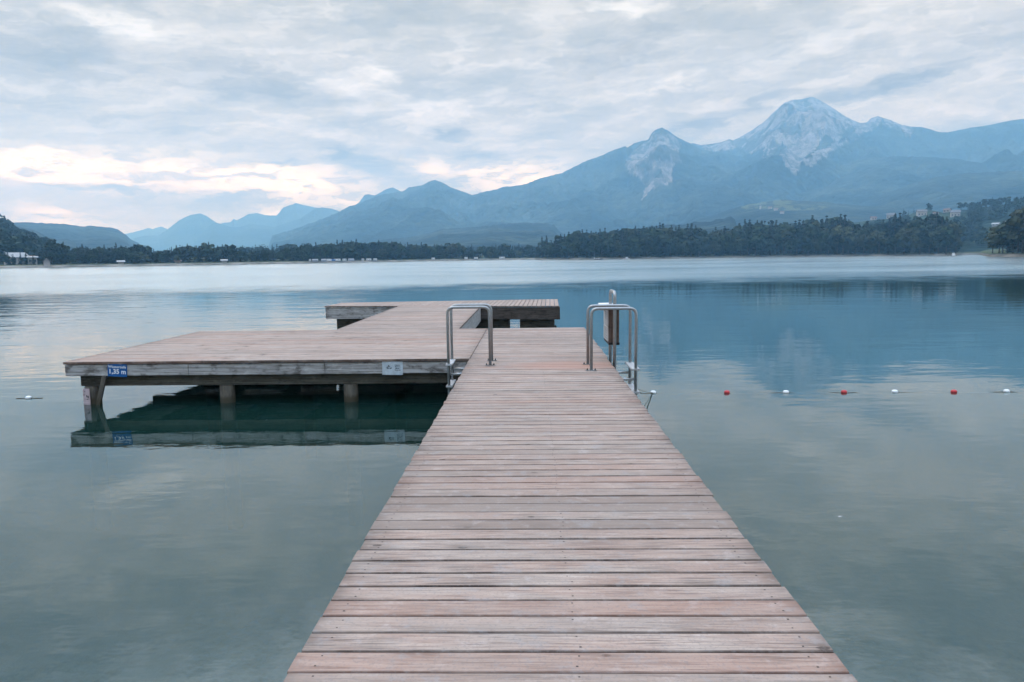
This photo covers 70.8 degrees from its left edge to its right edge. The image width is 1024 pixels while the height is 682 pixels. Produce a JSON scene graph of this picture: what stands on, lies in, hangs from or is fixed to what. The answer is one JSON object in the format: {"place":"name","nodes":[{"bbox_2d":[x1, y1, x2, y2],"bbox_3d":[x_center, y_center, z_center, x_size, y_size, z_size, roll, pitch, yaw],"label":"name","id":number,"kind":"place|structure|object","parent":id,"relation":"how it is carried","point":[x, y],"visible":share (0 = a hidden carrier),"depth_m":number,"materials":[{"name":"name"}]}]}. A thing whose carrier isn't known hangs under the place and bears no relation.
{"place":"outdoors","nodes":[
{"label":"outdoors","id":0,"kind":"place"},
{"bbox_2d":[14,225,77,249],"bbox_3d":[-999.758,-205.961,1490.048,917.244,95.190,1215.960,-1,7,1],"label":"hill","id":1,"kind":"structure","parent":0,"point":[71,244],"depth_m":1596.25,"materials":[{"name":"plant"}]},
{"bbox_2d":[14,222,138,249],"bbox_3d":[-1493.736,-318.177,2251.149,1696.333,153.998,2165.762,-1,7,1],"label":"hill","id":2,"kind":"structure","parent":0,"point":[91,237],"depth_m":2236.24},
{"bbox_2d":[125,227,166,240],"bbox_3d":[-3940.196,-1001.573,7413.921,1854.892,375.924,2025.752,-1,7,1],"label":"mountain","id":3,"kind":"structure","parent":0,"point":[146,232],"depth_m":7587.35,"materials":[{"name":"blue stone"}]},
{"bbox_2d":[134,213,215,251],"bbox_3d":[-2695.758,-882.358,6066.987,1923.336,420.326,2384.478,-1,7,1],"label":"mountain","id":4,"kind":"structure","parent":0,"point":[187,230],"depth_m":5965.24,"materials":[{"name":"blue stone"}]},
{"bbox_2d":[192,207,339,247],"bbox_3d":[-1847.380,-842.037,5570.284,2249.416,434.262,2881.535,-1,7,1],"label":"mountain","id":5,"kind":"structure","parent":0,"point":[248,235],"depth_m":5533.36,"materials":[{"name":"blue stone"}]},
{"bbox_2d":[222,203,317,226],"bbox_3d":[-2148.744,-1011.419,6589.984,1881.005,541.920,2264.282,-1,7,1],"label":"mountain","id":6,"kind":"structure","parent":0,"point":[292,212],"depth_m":6687.75,"materials":[{"name":"blue stone"}]},
{"bbox_2d":[357,187,399,203],"bbox_3d":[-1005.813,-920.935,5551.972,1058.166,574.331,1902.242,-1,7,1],"label":"mountain","id":7,"kind":"structure","parent":0,"point":[386,191],"depth_m":5770.95,"materials":[{"name":"blue stone"}]},
{"bbox_2d":[376,222,565,255],"bbox_3d":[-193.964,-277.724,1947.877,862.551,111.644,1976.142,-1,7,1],"label":"hill","id":8,"kind":"structure","parent":0,"point":[523,234],"depth_m":1710.92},
{"bbox_2d":[0,249,1023,681],"bbox_3d":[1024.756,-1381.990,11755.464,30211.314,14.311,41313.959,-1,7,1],"label":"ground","id":9,"kind":"structure","parent":0,"point":[882,531],"depth_m":13.84,"materials":[{"name":"liquid"}]},
{"bbox_2d":[3,252,28,264],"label":"house","id":10,"kind":"structure","parent":9,"relation":"on","point":[16,255],"depth_m":358.84,"materials":[{"name":"metal"}]},
{"bbox_2d":[26,256,37,264],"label":"house","id":11,"kind":"structure","parent":9,"relation":"on","point":[33,257],"depth_m":359.79,"materials":[{"name":"metal"}]},
{"bbox_2d":[42,258,50,266],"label":"hut","id":12,"kind":"object","parent":9,"relation":"on","point":[46,261],"visible":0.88,"depth_m":342.76,"materials":[{"name":"white tile"}]},
{"bbox_2d":[42,239,60,264],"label":"broadleaf tree","id":13,"kind":"object","parent":9,"relation":"on","point":[51,245],"visible":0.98,"depth_m":354.82,"materials":[{"name":"green plant"}]},
{"bbox_2d":[58,242,71,263],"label":"spruce tree","id":14,"kind":"object","parent":9,"relation":"on","point":[64,261],"visible":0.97,"depth_m":361.93,"materials":[{"name":"green plant"}]},
{"bbox_2d":[87,254,97,263],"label":"broadleaf tree","id":15,"kind":"object","parent":9,"relation":"on","point":[91,258],"visible":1,"depth_m":360.19,"materials":[{"name":"green plant"}]},
{"bbox_2d":[97,247,103,263],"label":"spruce tree","id":16,"kind":"object","parent":9,"relation":"on","point":[99,257],"visible":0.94,"depth_m":368.47,"materials":[{"name":"green plant"}]},
{"bbox_2d":[114,246,128,257],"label":"broadleaf tree","id":17,"kind":"object","parent":9,"relation":"on","point":[125,254],"visible":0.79,"depth_m":378.08,"materials":[{"name":"green plant"}]},
{"bbox_2d":[127,253,139,261],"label":"broadleaf tree","id":18,"kind":"object","parent":9,"relation":"on","point":[131,257],"visible":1,"depth_m":372.36,"materials":[{"name":"green plant"}]},
{"bbox_2d":[189,247,198,261],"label":"broadleaf tree","id":19,"kind":"object","parent":9,"relation":"on","point":[194,249],"visible":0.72,"depth_m":409.91,"materials":[{"name":"green plant"}]},
{"bbox_2d":[197,246,202,261],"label":"spruce tree","id":20,"kind":"object","parent":9,"relation":"on","point":[199,256],"visible":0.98,"depth_m":403.43,"materials":[{"name":"green plant"}]},
{"bbox_2d":[209,253,219,261],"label":"broadleaf tree","id":21,"kind":"object","parent":9,"relation":"on","point":[214,257],"visible":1,"depth_m":397.21,"materials":[{"name":"green plant"}]},
{"bbox_2d":[223,244,236,260],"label":"broadleaf tree","id":22,"kind":"object","parent":9,"relation":"on","point":[229,249],"visible":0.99,"depth_m":407.20,"materials":[{"name":"green plant"}]},
{"bbox_2d":[282,247,291,257],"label":"broadleaf tree","id":23,"kind":"object","parent":9,"relation":"on","point":[286,251],"visible":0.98,"depth_m":437.92,"materials":[{"name":"green plant"}]},
{"bbox_2d":[319,243,331,256],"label":"broadleaf tree","id":24,"kind":"object","parent":9,"relation":"on","point":[324,251],"visible":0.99,"depth_m":469.14,"materials":[{"name":"green plant"}]},
{"bbox_2d":[445,243,458,252],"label":"broadleaf tree","id":25,"kind":"object","parent":9,"relation":"on","point":[453,246],"visible":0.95,"depth_m":567.34,"materials":[{"name":"green plant"}]},
{"bbox_2d":[478,246,487,257],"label":"broadleaf tree","id":26,"kind":"object","parent":9,"relation":"on","point":[484,248],"visible":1,"depth_m":595.72,"materials":[{"name":"green plant"}]},
{"bbox_2d":[0,196,1023,264],"bbox_3d":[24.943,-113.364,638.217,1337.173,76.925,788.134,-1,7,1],"label":"forest","id":27,"kind":"object","parent":9,"relation":"on","point":[23,241],"visible":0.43,"depth_m":519.12,"materials":[{"name":"green plant"}]},
{"bbox_2d":[523,245,530,254],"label":"broadleaf tree","id":28,"kind":"object","parent":9,"relation":"on","point":[526,249],"visible":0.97,"depth_m":616.54,"materials":[{"name":"green plant"}]},
{"bbox_2d":[547,244,556,257],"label":"broadleaf tree","id":29,"kind":"object","parent":9,"relation":"on","point":[550,251],"visible":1,"depth_m":513.04,"materials":[{"name":"green plant"}]},
{"bbox_2d":[561,241,574,258],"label":"broadleaf tree","id":30,"kind":"object","parent":9,"relation":"on","point":[565,248],"visible":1,"depth_m":506.92,"materials":[{"name":"green plant"}]},
{"bbox_2d":[564,233,580,257],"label":"broadleaf tree","id":31,"kind":"object","parent":9,"relation":"on","point":[575,238],"visible":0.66,"depth_m":516.48,"materials":[{"name":"green plant"}]},
{"bbox_2d":[587,237,600,256],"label":"broadleaf tree","id":32,"kind":"object","parent":9,"relation":"on","point":[591,246],"visible":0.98,"depth_m":505.23,"materials":[{"name":"green plant"}]},
{"bbox_2d":[623,228,637,256],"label":"broadleaf tree","id":33,"kind":"object","parent":9,"relation":"on","point":[630,232],"visible":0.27,"depth_m":528.42,"materials":[{"name":"green plant"}]},
{"bbox_2d":[638,232,655,256],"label":"broadleaf tree","id":34,"kind":"object","parent":9,"relation":"on","point":[648,240],"visible":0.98,"depth_m":509.30,"materials":[{"name":"green plant"}]},
{"bbox_2d":[640,227,653,256],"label":"broadleaf tree","id":35,"kind":"object","parent":9,"relation":"on","point":[650,232],"visible":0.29,"depth_m":517.16,"materials":[{"name":"green plant"}]},
{"bbox_2d":[658,231,668,256],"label":"spruce tree","id":36,"kind":"object","parent":9,"relation":"on","point":[664,253],"visible":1,"depth_m":511.44,"materials":[{"name":"green plant"}]},
{"bbox_2d":[662,228,674,255],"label":"broadleaf tree","id":37,"kind":"object","parent":9,"relation":"on","point":[670,232],"visible":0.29,"depth_m":522.88,"materials":[{"name":"green plant"}]},
{"bbox_2d":[665,238,676,255],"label":"broadleaf tree","id":38,"kind":"object","parent":9,"relation":"on","point":[671,245],"visible":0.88,"depth_m":514.31,"materials":[{"name":"green plant"}]},
{"bbox_2d":[684,223,696,255],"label":"spruce tree","id":39,"kind":"object","parent":9,"relation":"on","point":[691,233],"visible":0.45,"depth_m":524.30,"materials":[{"name":"green plant"}]},
{"bbox_2d":[692,236,708,256],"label":"broadleaf tree","id":40,"kind":"object","parent":9,"relation":"on","point":[703,243],"visible":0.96,"depth_m":515.53,"materials":[{"name":"green plant"}]},
{"bbox_2d":[693,231,709,255],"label":"broadleaf tree","id":41,"kind":"object","parent":9,"relation":"on","point":[697,235],"visible":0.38,"depth_m":525.10,"materials":[{"name":"green plant"}]},
{"bbox_2d":[706,234,718,255],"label":"broadleaf tree","id":42,"kind":"object","parent":9,"relation":"on","point":[713,237],"visible":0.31,"depth_m":527.06,"materials":[{"name":"green plant"}]},
{"bbox_2d":[708,241,721,255],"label":"broadleaf tree","id":43,"kind":"object","parent":9,"relation":"on","point":[716,246],"visible":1,"depth_m":517.88,"materials":[{"name":"green plant"}]},
{"bbox_2d":[710,229,726,242],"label":"broadleaf tree","id":44,"kind":"object","parent":9,"relation":"on","point":[719,234],"visible":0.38,"depth_m":529.74,"materials":[{"name":"green plant"}]},
{"bbox_2d":[722,245,731,255],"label":"broadleaf tree","id":45,"kind":"object","parent":9,"relation":"on","point":[727,248],"visible":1,"depth_m":520.45,"materials":[{"name":"green plant"}]},
{"bbox_2d":[733,238,745,255],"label":"broadleaf tree","id":46,"kind":"object","parent":9,"relation":"on","point":[739,244],"visible":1,"depth_m":516.59,"materials":[{"name":"green plant"}]},
{"bbox_2d":[737,226,754,254],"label":"broadleaf tree","id":47,"kind":"object","parent":9,"relation":"on","point":[747,229],"visible":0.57,"depth_m":518.49,"materials":[{"name":"green plant"}]},
{"bbox_2d":[745,232,766,255],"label":"broadleaf tree","id":48,"kind":"object","parent":9,"relation":"on","point":[757,240],"visible":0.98,"depth_m":514.89,"materials":[{"name":"green plant"}]},
{"bbox_2d":[752,225,767,254],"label":"broadleaf tree","id":49,"kind":"object","parent":9,"relation":"on","point":[758,228],"visible":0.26,"depth_m":528.16,"materials":[{"name":"green plant"}]},
{"bbox_2d":[759,230,766,255],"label":"spruce tree","id":50,"kind":"object","parent":9,"relation":"on","point":[762,253],"visible":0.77,"depth_m":519.33,"materials":[{"name":"green plant"}]},
{"bbox_2d":[776,228,789,254],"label":"broadleaf tree","id":51,"kind":"object","parent":9,"relation":"on","point":[784,230],"visible":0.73,"depth_m":515.46,"materials":[{"name":"green plant"}]},
{"bbox_2d":[774,224,793,254],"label":"broadleaf tree","id":52,"kind":"object","parent":9,"relation":"on","point":[780,229],"visible":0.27,"depth_m":525.97,"materials":[{"name":"green plant"}]},
{"bbox_2d":[785,238,800,255],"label":"broadleaf tree","id":53,"kind":"object","parent":9,"relation":"on","point":[791,246],"visible":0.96,"depth_m":510.05,"materials":[{"name":"green plant"}]},
{"bbox_2d":[786,220,799,254],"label":"spruce tree","id":54,"kind":"object","parent":9,"relation":"on","point":[792,252],"visible":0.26,"depth_m":519.97,"materials":[{"name":"green plant"}]},
{"bbox_2d":[782,227,810,254],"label":"broadleaf tree","id":55,"kind":"object","parent":9,"relation":"on","point":[791,236],"visible":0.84,"depth_m":506.26,"materials":[{"name":"green plant"}]},
{"bbox_2d":[802,240,813,254],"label":"broadleaf tree","id":56,"kind":"object","parent":9,"relation":"on","point":[807,246],"visible":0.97,"depth_m":504.49,"materials":[{"name":"green plant"}]},
{"bbox_2d":[811,237,821,254],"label":"broadleaf tree","id":57,"kind":"object","parent":9,"relation":"on","point":[816,247],"visible":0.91,"depth_m":505.04,"materials":[{"name":"green plant"}]},
{"bbox_2d":[809,221,829,253],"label":"broadleaf tree","id":58,"kind":"object","parent":9,"relation":"on","point":[817,223],"visible":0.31,"depth_m":510.19,"materials":[{"name":"green plant"}]},
{"bbox_2d":[821,236,837,254],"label":"broadleaf tree","id":59,"kind":"object","parent":9,"relation":"on","point":[832,246],"visible":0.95,"depth_m":499.80,"materials":[{"name":"green plant"}]},
{"bbox_2d":[825,230,848,253],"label":"broadleaf tree","id":60,"kind":"object","parent":9,"relation":"on","point":[840,243],"visible":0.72,"depth_m":495.93,"materials":[{"name":"green plant"}]},
{"bbox_2d":[830,225,854,254],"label":"broadleaf tree","id":61,"kind":"object","parent":9,"relation":"on","point":[838,229],"visible":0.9,"depth_m":491.14,"materials":[{"name":"green plant"}]},
{"bbox_2d":[844,233,856,253],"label":"broadleaf tree","id":62,"kind":"object","parent":9,"relation":"on","point":[850,241],"visible":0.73,"depth_m":492.94,"materials":[{"name":"green plant"}]},
{"bbox_2d":[857,221,874,253],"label":"spruce tree","id":63,"kind":"object","parent":9,"relation":"on","point":[865,249],"visible":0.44,"depth_m":493.20,"materials":[{"name":"green plant"}]},
{"bbox_2d":[864,225,878,253],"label":"broadleaf tree","id":64,"kind":"object","parent":9,"relation":"on","point":[870,228],"visible":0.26,"depth_m":488.99,"materials":[{"name":"green plant"}]},
{"bbox_2d":[865,238,880,253],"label":"broadleaf tree","id":65,"kind":"object","parent":9,"relation":"on","point":[871,247],"visible":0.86,"depth_m":480.17,"materials":[{"name":"green plant"}]},
{"bbox_2d":[870,223,881,253],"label":"spruce tree","id":66,"kind":"object","parent":9,"relation":"on","point":[877,228],"visible":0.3,"depth_m":484.76,"materials":[{"name":"green plant"}]},
{"bbox_2d":[869,230,886,253],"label":"broadleaf tree","id":67,"kind":"object","parent":9,"relation":"on","point":[880,238],"visible":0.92,"depth_m":475.40,"materials":[{"name":"green plant"}]},
{"bbox_2d":[883,234,893,253],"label":"spruce tree","id":68,"kind":"object","parent":9,"relation":"on","point":[887,251],"visible":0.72,"depth_m":471.26,"materials":[{"name":"green plant"}]},
{"bbox_2d":[885,213,901,253],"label":"spruce tree","id":69,"kind":"object","parent":9,"relation":"on","point":[894,227],"visible":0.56,"depth_m":479.50,"materials":[{"name":"green plant"}]},
{"bbox_2d":[892,213,906,252],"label":"spruce tree","id":70,"kind":"object","parent":9,"relation":"on","point":[899,224],"visible":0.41,"depth_m":480.67,"materials":[{"name":"green plant"}]},
{"bbox_2d":[895,228,910,254],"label":"broadleaf tree","id":71,"kind":"object","parent":9,"relation":"on","point":[904,243],"visible":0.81,"depth_m":457.28,"materials":[{"name":"green plant"}]},
{"bbox_2d":[902,227,918,253],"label":"broadleaf tree","id":72,"kind":"object","parent":9,"relation":"on","point":[907,238],"visible":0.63,"depth_m":452.60,"materials":[{"name":"green plant"}]},
{"bbox_2d":[905,219,923,251],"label":"broadleaf tree","id":73,"kind":"object","parent":9,"relation":"on","point":[918,223],"visible":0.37,"depth_m":456.14,"materials":[{"name":"green plant"}]},
{"bbox_2d":[910,230,927,254],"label":"broadleaf tree","id":74,"kind":"object","parent":9,"relation":"on","point":[918,243],"visible":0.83,"depth_m":446.25,"materials":[{"name":"green plant"}]},
{"bbox_2d":[918,224,940,252],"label":"broadleaf tree","id":75,"kind":"object","parent":9,"relation":"on","point":[922,235],"visible":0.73,"depth_m":443.68,"materials":[{"name":"green plant"}]},
{"bbox_2d":[919,212,945,252],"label":"spruce tree","id":76,"kind":"object","parent":9,"relation":"on","point":[937,221],"visible":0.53,"depth_m":446.25,"materials":[{"name":"green plant"}]},
{"bbox_2d":[927,226,952,253],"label":"broadleaf tree","id":77,"kind":"object","parent":9,"relation":"on","point":[933,236],"visible":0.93,"depth_m":435.26,"materials":[{"name":"green plant"}]},
{"bbox_2d":[934,217,950,252],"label":"spruce tree","id":78,"kind":"object","parent":9,"relation":"on","point":[942,224],"visible":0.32,"depth_m":448.16,"materials":[{"name":"green plant"}]},
{"bbox_2d":[931,218,953,252],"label":"spruce tree","id":79,"kind":"object","parent":9,"relation":"on","point":[947,222],"visible":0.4,"depth_m":447.90,"materials":[{"name":"green plant"}]},
{"bbox_2d":[937,225,955,253],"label":"broadleaf tree","id":80,"kind":"object","parent":9,"relation":"on","point":[948,229],"visible":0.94,"depth_m":433.50,"materials":[{"name":"green plant"}]},
{"bbox_2d":[944,223,962,252],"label":"broadleaf tree","id":81,"kind":"object","parent":9,"relation":"on","point":[957,232],"visible":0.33,"depth_m":451.26,"materials":[{"name":"green plant"}]},
{"bbox_2d":[951,239,962,251],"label":"broadleaf tree","id":82,"kind":"object","parent":9,"relation":"on","point":[958,243],"visible":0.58,"depth_m":466.15,"materials":[{"name":"green plant"}]},
{"bbox_2d":[988,231,1009,252],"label":"broadleaf tree","id":83,"kind":"object","parent":9,"relation":"on","point":[999,245],"visible":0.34,"depth_m":283.33,"materials":[{"name":"green plant"}]},
{"bbox_2d":[987,226,1012,252],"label":"broadleaf tree","id":84,"kind":"object","parent":9,"relation":"on","point":[994,238],"visible":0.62,"depth_m":280.57,"materials":[{"name":"green plant"}]},
{"bbox_2d":[996,222,1021,252],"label":"broadleaf tree","id":85,"kind":"object","parent":9,"relation":"on","point":[1005,230],"visible":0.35,"depth_m":273.75,"materials":[{"name":"green plant"}]},
{"bbox_2d":[996,220,1021,252],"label":"broadleaf tree","id":86,"kind":"object","parent":9,"relation":"on","point":[1012,242],"visible":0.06,"depth_m":280.68,"materials":[{"name":"green plant"}]},
{"bbox_2d":[1005,206,1023,252],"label":"broadleaf tree","id":87,"kind":"object","parent":9,"relation":"on","point":[1014,220],"visible":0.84,"depth_m":269.24,"materials":[{"name":"green plant"}]},
{"bbox_2d":[1015,213,1023,239],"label":"broadleaf tree","id":88,"kind":"object","parent":9,"relation":"on","point":[1018,235],"visible":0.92,"depth_m":265.14,"materials":[{"name":"green plant"}]},
{"bbox_2d":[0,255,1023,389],"bbox_3d":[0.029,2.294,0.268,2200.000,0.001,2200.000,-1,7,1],"label":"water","id":89,"kind":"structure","parent":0,"point":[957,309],"depth_m":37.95,"materials":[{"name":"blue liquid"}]},
{"bbox_2d":[63,299,857,681],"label":"jetty","id":90,"kind":"object","parent":89,"relation":"in","point":[551,511],"visible":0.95,"depth_m":4.44,"materials":[{"name":"brown wood"}]},
{"bbox_2d":[107,364,126,376],"bbox_3d":[-6.388,0.475,11.650,0.316,0.208,0.009,3,7,1],"label":"depth sign","id":91,"kind":"object","parent":90,"relation":"attached to","point":[117,370],"visible":1,"depth_m":11.65,"materials":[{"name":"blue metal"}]},
{"bbox_2d":[382,361,402,374],"bbox_3d":[-1.916,0.430,11.541,0.332,0.230,0.006,0,7,1],"label":"notice sign","id":92,"kind":"object","parent":90,"relation":"attached to","point":[392,368],"visible":1,"depth_m":11.54,"materials":[{"name":"white"}]},
{"bbox_2d":[445,303,496,394],"bbox_3d":[-0.609,0.669,11.019,0.740,2.453,0.570,-1,7,1],"label":"bathing ladder","id":93,"kind":"object","parent":90,"relation":"attached to","point":[452,381],"visible":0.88,"depth_m":10.74,"materials":[{"name":"metal"}]},
{"bbox_2d":[598,289,619,370],"bbox_3d":[1.543,0.371,11.216,0.330,2.345,0.860,-1,7,1],"label":"notice post","id":94,"kind":"object","parent":90,"relation":"attached to","point":[611,327],"visible":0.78,"depth_m":10.81,"materials":[{"name":"metal"}]},
{"bbox_2d":[583,304,639,394],"bbox_3d":[1.426,0.711,10.438,0.753,2.453,0.660,-1,7,1],"label":"bathing ladder","id":95,"kind":"object","parent":90,"relation":"attached to","point":[634,367],"visible":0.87,"depth_m":10.11,"materials":[{"name":"metal"}]},
{"bbox_2d":[638,389,1023,393],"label":"float line","id":96,"kind":"object","parent":89,"relation":"on","point":[852,392],"visible":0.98,"depth_m":11.95,"materials":[{"name":"plastic"}]},
{"bbox_2d":[0,0,1023,233],"label":"sky","id":97,"kind":"structure","parent":0,"point":[127,116],"materials":[{"name":"white"}]},
{"bbox_2d":[268,128,763,249],"bbox_3d":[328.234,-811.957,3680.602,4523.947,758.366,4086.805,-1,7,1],"label":"mountain","id":98,"kind":"structure","parent":0,"point":[645,183],"depth_m":3258.93,"materials":[{"name":"blue stone"}]},
{"bbox_2d":[570,216,736,254],"bbox_3d":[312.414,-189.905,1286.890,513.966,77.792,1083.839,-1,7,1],"label":"hill","id":99,"kind":"structure","parent":0,"point":[729,222],"depth_m":1331.93,"materials":[{"name":"blue plant"}]},
{"bbox_2d":[678,200,912,225],"bbox_3d":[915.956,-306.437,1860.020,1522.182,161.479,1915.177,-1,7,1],"label":"hill","id":100,"kind":"structure","parent":0,"point":[794,210],"depth_m":1858.22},
{"bbox_2d":[690,97,1023,201],"bbox_3d":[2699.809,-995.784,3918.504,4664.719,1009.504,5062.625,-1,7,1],"label":"mountain","id":101,"kind":"structure","parent":0,"point":[791,150],"depth_m":3832.06,"materials":[{"name":"stone"}]},
{"bbox_2d":[798,156,995,204],"bbox_3d":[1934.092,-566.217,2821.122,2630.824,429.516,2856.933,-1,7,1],"label":"hill","id":102,"kind":"structure","parent":0,"point":[863,180],"depth_m":2885.64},
{"bbox_2d":[781,205,1021,253],"bbox_3d":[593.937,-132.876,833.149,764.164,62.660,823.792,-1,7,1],"label":"hill","id":103,"kind":"structure","parent":0,"point":[987,223],"depth_m":758.63,"materials":[{"name":"green plant"}]},
{"bbox_2d":[916,209,927,216],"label":"house","id":104,"kind":"structure","parent":103,"relation":"on","point":[921,212],"depth_m":870.91,"materials":[{"name":"grey tile"}]},
{"bbox_2d":[950,210,960,216],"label":"house","id":105,"kind":"structure","parent":103,"relation":"on","point":[953,213],"depth_m":856.09,"materials":[{"name":"grey tile"}]},
{"bbox_2d":[858,171,1023,213],"bbox_3d":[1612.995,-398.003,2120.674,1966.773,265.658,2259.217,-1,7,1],"label":"hill","id":106,"kind":"structure","parent":0,"point":[940,193],"depth_m":2135.98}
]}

